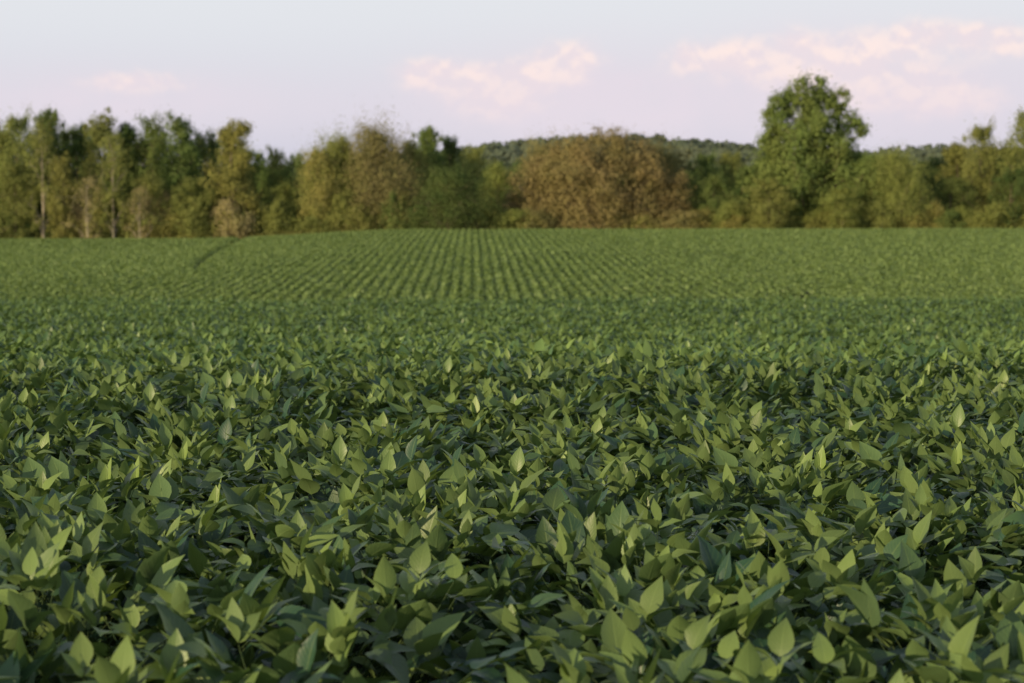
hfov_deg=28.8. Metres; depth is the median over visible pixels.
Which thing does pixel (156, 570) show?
soybean plant
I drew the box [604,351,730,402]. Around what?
soybean plant
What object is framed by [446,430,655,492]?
soybean plant
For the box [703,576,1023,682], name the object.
soybean plant
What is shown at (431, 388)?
soybean plant
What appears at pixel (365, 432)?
soybean plant
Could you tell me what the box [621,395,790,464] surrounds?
soybean plant
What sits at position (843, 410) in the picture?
soybean plant
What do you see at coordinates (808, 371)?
soybean plant
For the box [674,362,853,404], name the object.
soybean plant
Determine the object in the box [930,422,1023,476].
soybean plant
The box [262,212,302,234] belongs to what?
shrub
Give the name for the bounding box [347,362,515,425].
soybean plant
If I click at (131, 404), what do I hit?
soybean plant
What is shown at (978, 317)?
soybean crop
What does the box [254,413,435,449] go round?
soybean plant
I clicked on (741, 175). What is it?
conifer tree
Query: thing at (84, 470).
soybean plant
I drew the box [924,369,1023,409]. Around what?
soybean plant
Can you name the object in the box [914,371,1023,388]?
soybean plant
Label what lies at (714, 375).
soybean plant
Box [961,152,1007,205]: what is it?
deciduous tree
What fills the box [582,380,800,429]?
soybean plant
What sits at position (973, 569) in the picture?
soybean plant
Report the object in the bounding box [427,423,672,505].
soybean plant
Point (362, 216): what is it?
shrub
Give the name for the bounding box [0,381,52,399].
soybean plant
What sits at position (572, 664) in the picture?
soybean plant
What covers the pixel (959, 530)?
soybean plant
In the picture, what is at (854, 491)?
soybean plant
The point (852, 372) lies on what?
soybean plant
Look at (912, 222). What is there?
shrub
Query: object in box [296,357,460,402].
soybean plant
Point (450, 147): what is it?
deciduous tree
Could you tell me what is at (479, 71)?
sky
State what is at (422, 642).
soybean plant
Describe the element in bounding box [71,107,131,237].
deciduous tree
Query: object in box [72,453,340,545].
soybean plant
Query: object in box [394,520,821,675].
soybean plant
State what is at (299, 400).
soybean plant
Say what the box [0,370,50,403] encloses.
soybean plant
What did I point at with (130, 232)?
shrub
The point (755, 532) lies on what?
soybean plant
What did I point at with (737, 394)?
soybean plant
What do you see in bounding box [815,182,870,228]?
deciduous tree
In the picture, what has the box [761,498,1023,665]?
soybean plant
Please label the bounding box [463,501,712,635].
soybean plant
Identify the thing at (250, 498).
soybean plant
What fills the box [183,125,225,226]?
deciduous tree
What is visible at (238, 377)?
soybean plant
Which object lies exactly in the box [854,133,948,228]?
deciduous tree
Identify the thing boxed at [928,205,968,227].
shrub
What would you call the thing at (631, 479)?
soybean plant
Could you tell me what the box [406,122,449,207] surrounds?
deciduous tree
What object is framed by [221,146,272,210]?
deciduous tree
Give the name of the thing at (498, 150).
distant wood
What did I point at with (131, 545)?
soybean plant
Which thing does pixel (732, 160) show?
deciduous tree
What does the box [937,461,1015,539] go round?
soybean plant
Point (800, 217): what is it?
shrub
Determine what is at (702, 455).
soybean plant
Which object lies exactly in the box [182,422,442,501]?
soybean plant
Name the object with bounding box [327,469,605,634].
soybean plant
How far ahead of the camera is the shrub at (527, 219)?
198.97 m
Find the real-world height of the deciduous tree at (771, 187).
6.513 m
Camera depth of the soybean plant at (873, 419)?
8.53 m
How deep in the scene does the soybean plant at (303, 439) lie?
8.14 m
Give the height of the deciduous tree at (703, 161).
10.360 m
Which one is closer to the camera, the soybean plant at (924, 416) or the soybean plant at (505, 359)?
the soybean plant at (924, 416)
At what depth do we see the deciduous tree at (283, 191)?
203.28 m
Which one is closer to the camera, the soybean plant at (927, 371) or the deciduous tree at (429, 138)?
the soybean plant at (927, 371)
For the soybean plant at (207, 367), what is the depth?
10.94 m
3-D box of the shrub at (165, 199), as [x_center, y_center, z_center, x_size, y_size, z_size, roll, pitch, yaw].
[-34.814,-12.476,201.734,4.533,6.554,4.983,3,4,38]
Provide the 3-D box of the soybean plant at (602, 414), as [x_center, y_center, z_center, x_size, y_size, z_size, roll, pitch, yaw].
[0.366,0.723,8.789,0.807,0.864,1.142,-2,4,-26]
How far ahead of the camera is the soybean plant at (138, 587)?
4.76 m
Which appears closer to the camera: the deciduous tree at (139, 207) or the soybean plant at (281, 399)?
the soybean plant at (281, 399)
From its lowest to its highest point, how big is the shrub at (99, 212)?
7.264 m
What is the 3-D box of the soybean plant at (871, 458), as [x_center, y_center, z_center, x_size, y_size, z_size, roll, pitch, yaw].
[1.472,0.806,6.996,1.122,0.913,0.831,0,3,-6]
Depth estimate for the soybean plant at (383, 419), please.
8.60 m
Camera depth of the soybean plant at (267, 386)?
9.89 m
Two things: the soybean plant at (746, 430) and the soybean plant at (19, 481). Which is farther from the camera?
the soybean plant at (746, 430)
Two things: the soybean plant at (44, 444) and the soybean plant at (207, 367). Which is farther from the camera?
the soybean plant at (207, 367)
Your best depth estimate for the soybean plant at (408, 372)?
10.69 m
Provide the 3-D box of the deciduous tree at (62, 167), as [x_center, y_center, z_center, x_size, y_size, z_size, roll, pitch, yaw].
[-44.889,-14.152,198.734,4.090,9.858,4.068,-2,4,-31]
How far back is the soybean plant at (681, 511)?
5.45 m
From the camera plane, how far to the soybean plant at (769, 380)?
10.22 m
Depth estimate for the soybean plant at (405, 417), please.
9.15 m
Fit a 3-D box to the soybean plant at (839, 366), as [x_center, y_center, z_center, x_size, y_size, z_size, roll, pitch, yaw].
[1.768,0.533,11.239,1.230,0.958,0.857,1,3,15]
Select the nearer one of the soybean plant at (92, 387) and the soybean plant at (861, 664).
the soybean plant at (861, 664)
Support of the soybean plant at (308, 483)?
on the ground at (500, 299)
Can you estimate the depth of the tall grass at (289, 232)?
199.47 m
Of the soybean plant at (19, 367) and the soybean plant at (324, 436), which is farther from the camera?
the soybean plant at (19, 367)
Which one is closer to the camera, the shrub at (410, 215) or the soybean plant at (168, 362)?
the soybean plant at (168, 362)
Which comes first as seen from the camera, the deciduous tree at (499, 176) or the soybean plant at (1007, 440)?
the soybean plant at (1007, 440)
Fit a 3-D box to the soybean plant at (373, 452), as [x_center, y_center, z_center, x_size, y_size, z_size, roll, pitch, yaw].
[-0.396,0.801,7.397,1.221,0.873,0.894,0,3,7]
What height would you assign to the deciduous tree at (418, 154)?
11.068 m
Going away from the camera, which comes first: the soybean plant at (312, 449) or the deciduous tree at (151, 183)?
the soybean plant at (312, 449)
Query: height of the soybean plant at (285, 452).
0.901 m
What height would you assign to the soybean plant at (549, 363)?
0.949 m
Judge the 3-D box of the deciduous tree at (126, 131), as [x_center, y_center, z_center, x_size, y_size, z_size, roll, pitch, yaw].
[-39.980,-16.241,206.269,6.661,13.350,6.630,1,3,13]
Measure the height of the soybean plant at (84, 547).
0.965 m
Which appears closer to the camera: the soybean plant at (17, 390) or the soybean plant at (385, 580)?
the soybean plant at (385, 580)
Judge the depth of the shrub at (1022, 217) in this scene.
200.07 m
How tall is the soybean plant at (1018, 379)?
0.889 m
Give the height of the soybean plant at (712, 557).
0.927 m
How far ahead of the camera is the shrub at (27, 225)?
199.58 m
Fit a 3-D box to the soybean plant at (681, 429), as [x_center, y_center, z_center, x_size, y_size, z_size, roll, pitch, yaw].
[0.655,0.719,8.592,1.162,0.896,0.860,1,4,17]
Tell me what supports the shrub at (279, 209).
on the ground at (500, 299)
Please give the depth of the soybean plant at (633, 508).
6.03 m
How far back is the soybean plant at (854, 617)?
4.32 m
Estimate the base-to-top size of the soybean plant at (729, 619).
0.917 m
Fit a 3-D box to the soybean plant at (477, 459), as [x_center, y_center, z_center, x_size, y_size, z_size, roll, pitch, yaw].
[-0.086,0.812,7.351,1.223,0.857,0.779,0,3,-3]
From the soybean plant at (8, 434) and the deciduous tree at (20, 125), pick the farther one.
the deciduous tree at (20, 125)
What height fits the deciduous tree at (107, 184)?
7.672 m
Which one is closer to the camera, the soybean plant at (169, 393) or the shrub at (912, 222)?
the soybean plant at (169, 393)
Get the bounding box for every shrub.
[0,200,12,236]
[4,202,45,238]
[25,196,48,237]
[37,206,71,237]
[65,199,92,237]
[67,179,121,238]
[108,199,135,238]
[115,190,152,237]
[132,196,157,237]
[149,212,200,237]
[152,190,178,237]
[168,194,216,237]
[187,217,224,237]
[209,196,259,238]
[221,198,270,236]
[244,211,270,236]
[257,196,293,235]
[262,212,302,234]
[289,215,333,233]
[305,201,341,231]
[323,191,359,231]
[339,201,376,230]
[365,198,386,229]
[374,187,411,229]
[379,189,419,228]
[396,204,438,236]
[438,201,488,229]
[464,199,509,229]
[481,211,517,228]
[492,207,543,228]
[511,206,559,228]
[519,207,567,232]
[555,206,574,228]
[575,214,597,228]
[602,212,640,228]
[611,209,636,228]
[627,213,662,228]
[650,209,700,228]
[672,209,716,228]
[696,204,723,228]
[707,195,751,228]
[717,213,758,228]
[741,203,776,228]
[756,197,789,227]
[779,202,804,227]
[791,206,828,228]
[799,211,844,228]
[848,199,868,226]
[848,213,877,227]
[861,201,897,228]
[889,203,927,228]
[897,210,933,228]
[917,199,950,227]
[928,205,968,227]
[950,203,975,227]
[960,207,996,227]
[965,198,1023,228]
[1002,196,1023,227]
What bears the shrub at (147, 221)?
on the ground at (500, 299)
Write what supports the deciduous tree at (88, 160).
on the ground at (500, 299)
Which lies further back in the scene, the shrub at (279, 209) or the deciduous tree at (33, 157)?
the deciduous tree at (33, 157)
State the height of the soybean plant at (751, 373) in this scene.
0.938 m
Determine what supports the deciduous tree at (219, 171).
on the ground at (500, 299)
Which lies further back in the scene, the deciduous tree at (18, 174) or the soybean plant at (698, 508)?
the deciduous tree at (18, 174)
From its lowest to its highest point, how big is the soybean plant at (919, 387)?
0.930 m
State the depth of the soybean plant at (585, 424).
8.93 m
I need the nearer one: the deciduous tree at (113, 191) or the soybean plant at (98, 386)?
the soybean plant at (98, 386)
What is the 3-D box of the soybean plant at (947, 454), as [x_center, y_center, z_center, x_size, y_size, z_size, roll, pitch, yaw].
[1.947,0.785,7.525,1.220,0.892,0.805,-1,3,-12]
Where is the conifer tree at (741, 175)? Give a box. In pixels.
[732,167,753,222]
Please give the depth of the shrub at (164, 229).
199.34 m
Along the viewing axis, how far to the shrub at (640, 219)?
199.71 m
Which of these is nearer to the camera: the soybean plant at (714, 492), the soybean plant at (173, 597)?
the soybean plant at (173, 597)
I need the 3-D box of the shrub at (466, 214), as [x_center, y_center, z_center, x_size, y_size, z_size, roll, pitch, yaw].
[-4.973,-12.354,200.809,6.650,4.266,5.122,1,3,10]
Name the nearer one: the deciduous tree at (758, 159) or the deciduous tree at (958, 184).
the deciduous tree at (958, 184)
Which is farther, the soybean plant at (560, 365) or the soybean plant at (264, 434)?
the soybean plant at (560, 365)
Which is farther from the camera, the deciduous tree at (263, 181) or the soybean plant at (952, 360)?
the deciduous tree at (263, 181)
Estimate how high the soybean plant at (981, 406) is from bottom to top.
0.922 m
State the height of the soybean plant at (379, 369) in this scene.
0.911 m
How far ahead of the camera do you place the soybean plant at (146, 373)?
11.43 m
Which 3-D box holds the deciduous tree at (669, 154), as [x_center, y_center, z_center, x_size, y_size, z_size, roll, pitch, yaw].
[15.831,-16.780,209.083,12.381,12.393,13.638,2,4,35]
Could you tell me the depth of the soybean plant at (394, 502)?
5.89 m
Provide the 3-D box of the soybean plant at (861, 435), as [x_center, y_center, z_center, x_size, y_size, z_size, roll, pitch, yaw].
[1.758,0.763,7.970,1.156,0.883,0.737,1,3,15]
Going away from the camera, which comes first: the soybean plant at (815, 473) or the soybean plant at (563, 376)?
the soybean plant at (815, 473)
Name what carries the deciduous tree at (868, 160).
on the ground at (500, 299)
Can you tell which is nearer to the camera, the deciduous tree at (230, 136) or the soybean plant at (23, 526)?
the soybean plant at (23, 526)
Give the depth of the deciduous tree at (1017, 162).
222.67 m
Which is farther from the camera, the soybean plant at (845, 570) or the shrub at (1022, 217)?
the shrub at (1022, 217)
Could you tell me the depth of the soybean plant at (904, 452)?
7.34 m
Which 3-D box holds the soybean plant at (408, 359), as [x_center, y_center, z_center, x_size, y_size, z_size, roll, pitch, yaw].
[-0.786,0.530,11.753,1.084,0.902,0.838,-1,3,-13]
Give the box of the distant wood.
[31,133,1017,196]
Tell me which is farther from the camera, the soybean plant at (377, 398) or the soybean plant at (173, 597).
the soybean plant at (377, 398)
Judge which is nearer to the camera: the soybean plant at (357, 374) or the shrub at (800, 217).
the soybean plant at (357, 374)
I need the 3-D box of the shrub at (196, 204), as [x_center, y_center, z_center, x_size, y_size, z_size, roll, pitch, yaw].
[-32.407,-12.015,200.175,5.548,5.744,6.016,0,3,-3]
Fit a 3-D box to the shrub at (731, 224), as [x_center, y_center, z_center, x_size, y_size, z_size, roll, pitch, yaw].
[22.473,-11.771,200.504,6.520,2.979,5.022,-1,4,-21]
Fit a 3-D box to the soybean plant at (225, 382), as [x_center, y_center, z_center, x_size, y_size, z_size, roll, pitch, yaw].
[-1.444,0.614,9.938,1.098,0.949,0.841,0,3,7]
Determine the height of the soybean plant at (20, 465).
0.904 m
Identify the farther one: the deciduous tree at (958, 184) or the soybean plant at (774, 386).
the deciduous tree at (958, 184)
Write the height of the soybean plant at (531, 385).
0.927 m
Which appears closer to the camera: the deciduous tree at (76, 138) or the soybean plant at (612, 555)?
the soybean plant at (612, 555)
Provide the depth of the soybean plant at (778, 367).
11.43 m
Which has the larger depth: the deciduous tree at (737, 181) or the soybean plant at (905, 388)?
the deciduous tree at (737, 181)
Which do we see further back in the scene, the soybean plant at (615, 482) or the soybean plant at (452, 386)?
the soybean plant at (452, 386)
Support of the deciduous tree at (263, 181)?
on the ground at (500, 299)
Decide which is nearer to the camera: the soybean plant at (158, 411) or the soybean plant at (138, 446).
the soybean plant at (138, 446)
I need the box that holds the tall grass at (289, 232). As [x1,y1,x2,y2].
[0,225,951,243]
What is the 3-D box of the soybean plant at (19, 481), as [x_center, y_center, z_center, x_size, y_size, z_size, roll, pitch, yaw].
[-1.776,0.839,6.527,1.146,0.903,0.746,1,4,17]
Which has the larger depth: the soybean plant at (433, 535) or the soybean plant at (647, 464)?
the soybean plant at (647, 464)
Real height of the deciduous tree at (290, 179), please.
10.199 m
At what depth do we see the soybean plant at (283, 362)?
11.65 m
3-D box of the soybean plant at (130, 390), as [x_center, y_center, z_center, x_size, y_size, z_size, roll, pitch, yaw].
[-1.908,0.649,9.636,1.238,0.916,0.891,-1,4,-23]
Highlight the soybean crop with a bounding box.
[0,227,1023,682]
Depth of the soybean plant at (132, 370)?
10.39 m
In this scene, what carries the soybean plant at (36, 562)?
on the ground at (500, 299)
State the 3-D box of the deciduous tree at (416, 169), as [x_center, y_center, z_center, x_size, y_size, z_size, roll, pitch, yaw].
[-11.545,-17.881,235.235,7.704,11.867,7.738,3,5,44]
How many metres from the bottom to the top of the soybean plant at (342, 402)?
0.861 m
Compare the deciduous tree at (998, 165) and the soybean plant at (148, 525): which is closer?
the soybean plant at (148, 525)
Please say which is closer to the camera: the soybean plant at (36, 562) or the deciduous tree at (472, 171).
the soybean plant at (36, 562)
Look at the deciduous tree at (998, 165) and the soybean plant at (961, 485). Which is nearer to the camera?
the soybean plant at (961, 485)
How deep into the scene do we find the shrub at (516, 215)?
198.60 m
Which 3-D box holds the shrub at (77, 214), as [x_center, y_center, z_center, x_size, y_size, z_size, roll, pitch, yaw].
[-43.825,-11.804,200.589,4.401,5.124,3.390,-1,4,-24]
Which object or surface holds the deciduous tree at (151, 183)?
on the ground at (500, 299)
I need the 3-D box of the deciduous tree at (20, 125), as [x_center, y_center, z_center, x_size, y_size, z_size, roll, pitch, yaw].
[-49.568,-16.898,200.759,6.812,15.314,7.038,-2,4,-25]
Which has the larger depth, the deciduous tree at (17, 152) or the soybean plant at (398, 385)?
the deciduous tree at (17, 152)
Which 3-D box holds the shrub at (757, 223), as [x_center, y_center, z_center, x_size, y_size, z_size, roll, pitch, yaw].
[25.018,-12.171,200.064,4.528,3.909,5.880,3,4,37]
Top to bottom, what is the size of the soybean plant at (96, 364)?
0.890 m
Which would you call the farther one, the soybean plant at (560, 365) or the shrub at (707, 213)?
the shrub at (707, 213)
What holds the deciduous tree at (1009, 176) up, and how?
on the ground at (500, 299)
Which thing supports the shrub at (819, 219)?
on the ground at (500, 299)
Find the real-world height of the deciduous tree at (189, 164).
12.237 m
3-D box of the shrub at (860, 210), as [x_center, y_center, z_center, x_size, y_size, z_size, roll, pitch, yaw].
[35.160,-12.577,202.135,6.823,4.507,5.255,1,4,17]
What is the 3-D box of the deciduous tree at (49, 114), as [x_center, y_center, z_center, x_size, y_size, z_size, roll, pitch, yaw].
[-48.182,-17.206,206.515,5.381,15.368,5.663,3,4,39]
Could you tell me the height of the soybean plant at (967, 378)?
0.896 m
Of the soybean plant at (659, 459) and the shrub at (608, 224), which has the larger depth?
the shrub at (608, 224)
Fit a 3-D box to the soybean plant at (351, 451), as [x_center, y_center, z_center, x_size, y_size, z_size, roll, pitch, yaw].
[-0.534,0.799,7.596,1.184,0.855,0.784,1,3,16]
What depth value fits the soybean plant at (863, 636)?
4.46 m
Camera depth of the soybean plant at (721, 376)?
10.68 m
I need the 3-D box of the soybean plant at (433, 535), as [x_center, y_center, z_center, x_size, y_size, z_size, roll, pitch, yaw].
[-0.247,0.901,5.417,1.164,0.909,0.768,1,4,23]
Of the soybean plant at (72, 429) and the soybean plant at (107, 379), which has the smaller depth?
the soybean plant at (72, 429)
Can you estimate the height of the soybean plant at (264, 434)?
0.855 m
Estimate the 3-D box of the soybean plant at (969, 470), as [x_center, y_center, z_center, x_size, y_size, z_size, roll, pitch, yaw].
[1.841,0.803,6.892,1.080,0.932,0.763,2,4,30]
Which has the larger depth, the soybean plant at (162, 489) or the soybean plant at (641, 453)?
the soybean plant at (641, 453)
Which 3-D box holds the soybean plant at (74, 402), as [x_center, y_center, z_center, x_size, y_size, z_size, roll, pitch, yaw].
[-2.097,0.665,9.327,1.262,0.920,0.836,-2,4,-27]
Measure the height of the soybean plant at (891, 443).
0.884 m
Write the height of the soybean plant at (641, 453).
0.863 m
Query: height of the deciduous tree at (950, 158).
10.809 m
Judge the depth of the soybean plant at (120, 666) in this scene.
3.53 m
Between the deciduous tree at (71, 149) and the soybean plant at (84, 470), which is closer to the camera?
the soybean plant at (84, 470)
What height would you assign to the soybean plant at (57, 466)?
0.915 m
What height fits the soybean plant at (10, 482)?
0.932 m
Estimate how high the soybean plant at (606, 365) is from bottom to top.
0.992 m
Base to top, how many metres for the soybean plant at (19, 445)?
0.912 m
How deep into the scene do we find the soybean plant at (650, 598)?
4.35 m
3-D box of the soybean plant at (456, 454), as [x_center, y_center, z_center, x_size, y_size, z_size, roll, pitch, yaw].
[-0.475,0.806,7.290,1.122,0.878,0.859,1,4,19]
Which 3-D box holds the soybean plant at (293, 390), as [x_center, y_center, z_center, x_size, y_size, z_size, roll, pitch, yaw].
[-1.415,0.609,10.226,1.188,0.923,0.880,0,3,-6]
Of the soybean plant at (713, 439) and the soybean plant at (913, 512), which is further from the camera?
the soybean plant at (713, 439)
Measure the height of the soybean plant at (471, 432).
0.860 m
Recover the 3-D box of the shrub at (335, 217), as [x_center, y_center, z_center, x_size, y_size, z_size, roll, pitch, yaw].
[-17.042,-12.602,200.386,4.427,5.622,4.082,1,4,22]
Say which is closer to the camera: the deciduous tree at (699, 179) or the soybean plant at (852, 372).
the soybean plant at (852, 372)
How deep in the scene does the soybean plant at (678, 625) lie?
4.18 m
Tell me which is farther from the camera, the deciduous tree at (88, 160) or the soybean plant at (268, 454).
the deciduous tree at (88, 160)
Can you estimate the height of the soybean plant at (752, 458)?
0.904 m
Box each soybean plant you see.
[0,354,97,388]
[0,367,63,410]
[0,368,27,433]
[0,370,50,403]
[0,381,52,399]
[0,393,74,456]
[0,393,112,437]
[0,403,184,469]
[0,409,151,468]
[0,414,74,482]
[0,420,179,466]
[0,431,140,516]
[0,432,133,510]
[0,457,249,542]
[0,459,144,515]
[0,470,191,635]
[0,478,116,522]
[0,484,198,681]
[0,493,207,681]
[0,512,276,648]
[0,521,237,682]
[0,524,148,666]
[0,525,258,682]
[0,564,413,682]
[2,473,360,600]
[2,485,294,629]
[3,368,39,391]
[4,381,60,398]
[4,387,112,462]
[4,456,63,511]
[4,499,367,655]
[5,357,111,396]
[5,450,207,515]
[5,513,189,682]
[5,564,394,682]
[5,627,331,682]
[6,389,143,455]
[8,405,127,460]
[11,430,289,544]
[15,383,179,454]
[15,492,312,638]
[18,459,299,546]
[22,359,192,380]
[26,359,183,385]
[27,586,541,682]
[33,456,276,645]
[33,521,535,682]
[35,360,187,423]
[36,374,164,462]
[36,568,273,682]
[38,362,182,402]
[39,382,222,440]
[39,501,484,677]
[44,379,217,428]
[44,418,247,500]
[47,368,183,389]
[48,371,217,426]
[57,399,255,437]
[59,441,307,511]
[60,366,191,393]
[60,376,192,424]
[63,417,268,545]
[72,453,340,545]
[73,417,296,549]
[76,402,308,502]
[78,364,219,400]
[79,371,207,425]
[85,441,281,543]
[87,628,341,682]
[94,382,258,463]
[105,475,487,656]
[110,538,564,682]
[121,370,347,436]
[122,562,600,682]
[123,352,235,378]
[124,395,333,544]
[124,432,310,545]
[126,419,278,493]
[127,404,306,544]
[130,374,348,426]
[131,370,315,440]
[135,584,572,682]
[139,358,293,423]
[154,355,241,376]
[163,394,351,458]
[172,385,330,450]
[173,387,372,438]
[176,361,364,440]
[180,441,437,542]
[181,371,330,406]
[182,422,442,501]
[188,458,457,674]
[189,418,441,535]
[195,360,363,402]
[195,450,495,644]
[200,541,668,682]
[212,357,339,401]
[212,403,335,454]
[213,363,333,408]
[214,434,440,667]
[220,448,458,682]
[220,500,587,682]
[224,443,497,509]
[228,422,459,509]
[228,489,554,681]
[233,485,556,679]
[236,458,593,674]
[245,506,602,678]
[247,372,397,420]
[248,367,365,419]
[249,431,449,501]
[251,442,498,603]
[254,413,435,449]
[257,389,445,438]
[258,365,352,402]
[258,440,520,510]
[270,416,481,468]
[286,364,467,431]
[294,376,458,430]
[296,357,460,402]
[299,359,431,425]
[309,386,483,449]
[312,415,512,460]
[316,355,481,397]
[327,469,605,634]
[329,412,497,459]
[332,365,472,407]
[339,373,469,426]
[343,477,674,635]
[346,356,461,396]
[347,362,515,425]
[347,367,481,431]
[347,390,535,439]
[349,391,529,441]
[354,371,533,425]
[357,480,605,644]
[362,356,519,401]
[363,444,606,573]
[379,415,596,462]
[381,396,558,452]
[382,446,650,634]
[386,512,634,653]
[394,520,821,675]
[398,378,585,430]
[398,567,886,682]
[412,379,606,423]
[415,564,851,682]
[425,457,637,639]
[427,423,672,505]
[429,597,896,682]
[431,457,741,562]
[436,414,672,477]
[436,441,653,486]
[437,386,592,477]
[442,614,785,682]
[444,506,774,620]
[445,389,666,447]
[445,417,691,490]
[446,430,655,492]
[449,361,632,490]
[449,387,577,432]
[453,549,900,679]
[454,382,644,489]
[454,435,656,488]
[456,510,834,675]
[461,355,636,416]
[461,381,663,432]
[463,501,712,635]
[468,355,631,413]
[470,347,563,385]
[473,354,565,395]
[473,421,604,477]
[473,489,724,636]
[480,484,874,648]
[482,351,680,423]
[482,406,657,461]
[483,355,655,415]
[483,442,717,536]
[483,462,760,537]
[486,608,706,682]
[493,369,657,424]
[497,407,663,452]
[517,377,660,420]
[520,565,907,679]
[521,358,724,416]
[537,450,768,521]
[541,416,773,490]
[542,618,877,682]
[544,445,730,528]
[546,405,800,466]
[559,534,974,681]
[566,440,828,537]
[579,370,799,432]
[580,367,800,415]
[581,424,869,524]
[581,463,907,581]
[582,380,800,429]
[585,509,1003,649]
[597,353,738,395]
[602,416,860,481]
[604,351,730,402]
[606,369,743,421]
[609,352,761,400]
[615,354,760,404]
[616,399,843,474]
[619,395,778,467]
[620,374,779,432]
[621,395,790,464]
[623,410,813,478]
[632,350,733,376]
[637,422,862,483]
[641,446,966,544]
[652,373,786,428]
[652,439,867,535]
[652,491,970,581]
[660,398,811,470]
[671,447,920,524]
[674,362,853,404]
[674,503,1023,648]
[677,427,896,511]
[679,410,916,475]
[687,442,971,539]
[689,359,810,399]
[690,365,842,418]
[690,460,982,599]
[691,459,940,547]
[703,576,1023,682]
[703,579,994,682]
[705,540,1007,673]
[712,359,841,397]
[714,522,1023,651]
[720,358,815,421]
[722,351,890,406]
[726,483,1023,627]
[729,369,838,425]
[730,581,1023,682]
[736,431,970,581]
[745,409,976,498]
[749,365,945,424]
[755,373,904,410]
[758,465,1009,606]
[760,393,988,447]
[761,392,987,441]
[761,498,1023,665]
[772,371,940,428]
[776,378,897,429]
[779,441,1017,552]
[780,369,928,420]
[783,375,987,419]
[790,628,1022,682]
[795,351,911,406]
[795,361,897,399]
[795,669,904,682]
[796,487,1023,616]
[799,351,900,391]
[801,610,1023,682]
[803,615,1023,682]
[810,355,969,392]
[811,392,1021,460]
[815,390,1013,439]
[817,405,1021,498]
[819,373,972,426]
[822,360,996,407]
[822,409,953,452]
[825,478,1010,591]
[829,415,1020,482]
[837,403,1023,506]
[837,421,1004,487]
[838,399,1017,455]
[874,549,1023,680]
[877,540,1023,662]
[878,439,1023,504]
[880,389,1023,439]
[890,374,1018,443]
[890,446,1023,588]
[890,478,1023,589]
[894,354,1013,393]
[895,421,1023,547]
[896,382,1009,551]
[912,368,1010,401]
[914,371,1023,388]
[915,356,1019,410]
[915,386,1022,442]
[916,435,1023,547]
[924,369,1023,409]
[929,369,1017,394]
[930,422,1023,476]
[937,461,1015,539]
[938,366,1001,392]
[946,455,1023,542]
[953,389,1023,444]
[958,399,1023,476]
[961,361,1023,382]
[971,384,1023,443]
[984,372,1022,399]
[1010,366,1023,383]
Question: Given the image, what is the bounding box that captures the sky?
[0,0,1023,164]
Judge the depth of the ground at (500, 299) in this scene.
117.70 m
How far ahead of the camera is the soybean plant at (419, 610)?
4.56 m
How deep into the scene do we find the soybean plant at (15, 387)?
10.98 m
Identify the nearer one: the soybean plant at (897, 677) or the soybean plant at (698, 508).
the soybean plant at (897, 677)
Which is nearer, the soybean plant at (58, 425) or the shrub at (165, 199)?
the soybean plant at (58, 425)
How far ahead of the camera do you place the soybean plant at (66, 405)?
9.15 m
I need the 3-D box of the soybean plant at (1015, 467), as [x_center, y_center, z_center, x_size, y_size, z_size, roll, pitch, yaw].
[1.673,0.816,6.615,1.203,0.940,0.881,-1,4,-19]
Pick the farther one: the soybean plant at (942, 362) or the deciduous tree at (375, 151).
the deciduous tree at (375, 151)
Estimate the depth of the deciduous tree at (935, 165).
214.68 m
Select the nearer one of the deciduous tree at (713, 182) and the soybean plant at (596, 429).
the soybean plant at (596, 429)
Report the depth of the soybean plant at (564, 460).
7.59 m
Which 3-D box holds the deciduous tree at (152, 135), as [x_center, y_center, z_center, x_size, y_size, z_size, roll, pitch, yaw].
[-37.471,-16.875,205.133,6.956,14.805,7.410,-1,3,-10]
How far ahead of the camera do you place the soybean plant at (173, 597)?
4.13 m
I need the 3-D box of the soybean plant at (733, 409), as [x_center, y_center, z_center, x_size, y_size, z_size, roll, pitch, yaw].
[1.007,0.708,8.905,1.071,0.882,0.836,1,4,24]
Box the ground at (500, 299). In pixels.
[4,171,1022,682]
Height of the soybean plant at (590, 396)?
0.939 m
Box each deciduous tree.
[0,105,52,235]
[0,114,21,199]
[0,121,20,221]
[0,162,44,238]
[2,125,38,202]
[18,113,59,237]
[23,101,73,234]
[24,122,50,200]
[41,151,83,238]
[45,121,94,237]
[56,170,109,238]
[59,128,93,207]
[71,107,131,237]
[72,127,122,231]
[84,176,131,237]
[95,129,132,238]
[112,183,157,238]
[113,121,157,202]
[116,169,176,237]
[119,105,176,208]
[131,134,165,194]
[147,104,211,219]
[159,175,221,237]
[164,141,220,237]
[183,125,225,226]
[192,134,243,217]
[194,118,263,237]
[213,136,247,230]
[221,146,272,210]
[241,153,282,218]
[260,144,295,212]
[264,178,305,229]
[266,148,314,228]
[273,110,386,232]
[273,164,303,197]
[291,142,341,232]
[307,96,430,231]
[388,154,521,235]
[390,135,437,215]
[399,149,429,202]
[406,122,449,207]
[437,131,472,202]
[443,156,494,201]
[455,142,500,214]
[473,159,518,224]
[476,157,521,208]
[497,120,696,234]
[499,155,528,208]
[506,125,575,214]
[622,125,701,215]
[681,162,734,205]
[683,145,731,212]
[690,170,739,225]
[703,147,747,214]
[723,67,881,226]
[726,164,765,225]
[728,176,799,228]
[750,156,774,222]
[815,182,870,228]
[851,147,897,226]
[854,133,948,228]
[888,170,930,225]
[909,153,935,207]
[914,166,938,212]
[915,153,951,218]
[919,155,982,211]
[919,174,981,226]
[931,141,981,215]
[949,113,1010,213]
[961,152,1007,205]
[979,137,1021,206]
[984,165,1023,227]
[987,105,1023,202]
[997,146,1023,189]
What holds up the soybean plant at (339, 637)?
on the ground at (500, 299)
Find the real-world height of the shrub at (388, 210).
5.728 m

